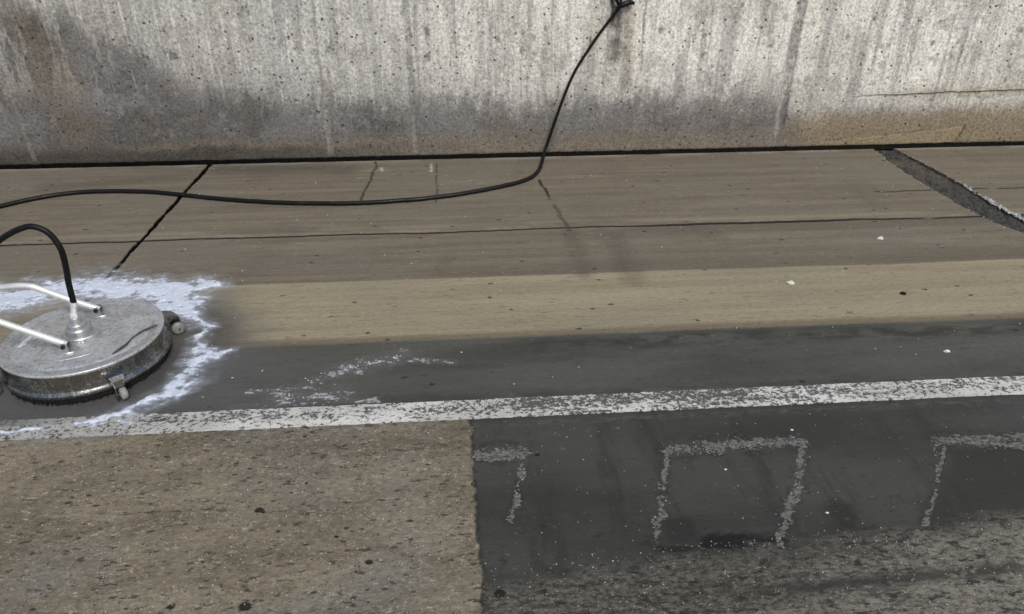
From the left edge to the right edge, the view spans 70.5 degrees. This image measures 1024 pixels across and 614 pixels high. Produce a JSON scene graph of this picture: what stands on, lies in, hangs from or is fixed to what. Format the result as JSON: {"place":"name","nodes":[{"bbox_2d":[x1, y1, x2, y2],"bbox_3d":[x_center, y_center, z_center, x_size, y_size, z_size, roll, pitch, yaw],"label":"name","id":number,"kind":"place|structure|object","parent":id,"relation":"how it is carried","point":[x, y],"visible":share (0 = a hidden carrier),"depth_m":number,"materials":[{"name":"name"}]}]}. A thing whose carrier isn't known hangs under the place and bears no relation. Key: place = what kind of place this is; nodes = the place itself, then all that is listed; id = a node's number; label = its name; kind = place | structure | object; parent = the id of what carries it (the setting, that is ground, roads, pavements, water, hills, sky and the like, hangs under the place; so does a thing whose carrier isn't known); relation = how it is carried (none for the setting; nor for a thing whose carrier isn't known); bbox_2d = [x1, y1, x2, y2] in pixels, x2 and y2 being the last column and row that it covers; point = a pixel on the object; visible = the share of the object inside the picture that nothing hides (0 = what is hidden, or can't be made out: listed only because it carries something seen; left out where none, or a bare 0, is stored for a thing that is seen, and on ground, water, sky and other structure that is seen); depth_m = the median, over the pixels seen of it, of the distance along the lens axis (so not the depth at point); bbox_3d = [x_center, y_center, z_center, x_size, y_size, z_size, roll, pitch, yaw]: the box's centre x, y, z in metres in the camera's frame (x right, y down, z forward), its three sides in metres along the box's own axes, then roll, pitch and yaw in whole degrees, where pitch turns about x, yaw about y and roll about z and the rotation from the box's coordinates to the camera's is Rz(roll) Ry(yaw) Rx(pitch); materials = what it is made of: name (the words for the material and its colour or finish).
{"place":"outdoors","nodes":[
{"label":"outdoors","id":0,"kind":"place"},
{"bbox_2d":[0,404,1022,613],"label":"loose grit","id":1,"kind":"object","parent":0,"point":[417,529],"visible":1,"depth_m":1.81,"materials":[{"name":"gravel"}]},
{"bbox_2d":[0,145,1023,613],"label":"pavement","id":2,"kind":"structure","parent":0,"point":[574,275],"depth_m":2.38,"materials":[{"name":"concrete"}]},
{"bbox_2d":[0,223,185,405],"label":"surface cleaner","id":3,"kind":"object","parent":2,"relation":"on","point":[76,350],"visible":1,"depth_m":2.36,"materials":[{"name":"metal"}]},
{"bbox_2d":[0,274,232,432],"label":"wash foam","id":4,"kind":"object","parent":2,"relation":"on","point":[174,293],"visible":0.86,"depth_m":2.90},
{"bbox_2d":[0,0,634,208],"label":"pressure hose","id":5,"kind":"object","parent":2,"relation":"on","point":[623,4],"visible":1,"depth_m":3.88,"materials":[{"name":"black rubber"}]},
{"bbox_2d":[261,355,452,403],"bbox_3d":[-0.506,0.235,2.427,0.616,0.002,0.178,-15,33,-25],"label":"white residue","id":6,"kind":"object","parent":2,"relation":"on","point":[335,373],"visible":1,"depth_m":2.45},
{"bbox_2d":[86,149,892,300],"bbox_3d":[-0.236,-0.425,3.626,12.000,0.023,2.048,-2,30,-3],"label":"joint sealant","id":7,"kind":"object","parent":2,"relation":"on","point":[116,268],"visible":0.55,"depth_m":3.58,"materials":[{"name":"black rubber"}]},
{"bbox_2d":[472,446,525,517],"bbox_3d":[0.005,0.470,2.011,0.155,0.002,0.283,-12,32,-20],"label":"paint residue","id":8,"kind":"object","parent":2,"relation":"on","point":[503,453],"visible":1,"depth_m":2.08},
{"bbox_2d":[0,376,1023,440],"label":"road marking","id":9,"kind":"object","parent":2,"relation":"on","point":[249,419],"visible":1,"depth_m":2.28,"materials":[{"name":"paint"}]},
{"bbox_2d":[135,156,1020,397],"bbox_3d":[0.624,-0.354,3.464,4.674,0.005,2.379,-2,30,-3],"label":"loose grit","id":10,"kind":"object","parent":2,"relation":"on","point":[600,234],"visible":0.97,"depth_m":3.10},
{"bbox_2d":[651,433,805,548],"bbox_3d":[0.595,0.483,1.986,0.370,0.002,0.589,12,32,20],"label":"paint residue","id":11,"kind":"object","parent":2,"relation":"on","point":[747,445],"visible":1,"depth_m":2.09},
{"bbox_2d":[876,150,1023,232],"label":"joint filler","id":12,"kind":"object","parent":2,"relation":"on","point":[955,193],"visible":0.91,"depth_m":3.98,"materials":[{"name":"grey concrete"}]},
{"bbox_2d":[877,151,1023,232],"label":"joint edge chips","id":13,"kind":"object","parent":2,"relation":"on","point":[1005,209],"visible":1,"depth_m":3.76,"materials":[{"name":"grey concrete"}]},
{"bbox_2d":[898,438,1023,547],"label":"paint residue","id":14,"kind":"object","parent":2,"relation":"on","point":[1004,443],"visible":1,"depth_m":2.11},
{"label":"ground","id":15,"kind":"structure","parent":0,"visible":0},
{"bbox_2d":[0,0,1023,168],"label":"concrete wall","id":16,"kind":"structure","parent":15,"relation":"on","point":[104,83],"depth_m":4.27,"materials":[{"name":"grey concrete"}]}
]}

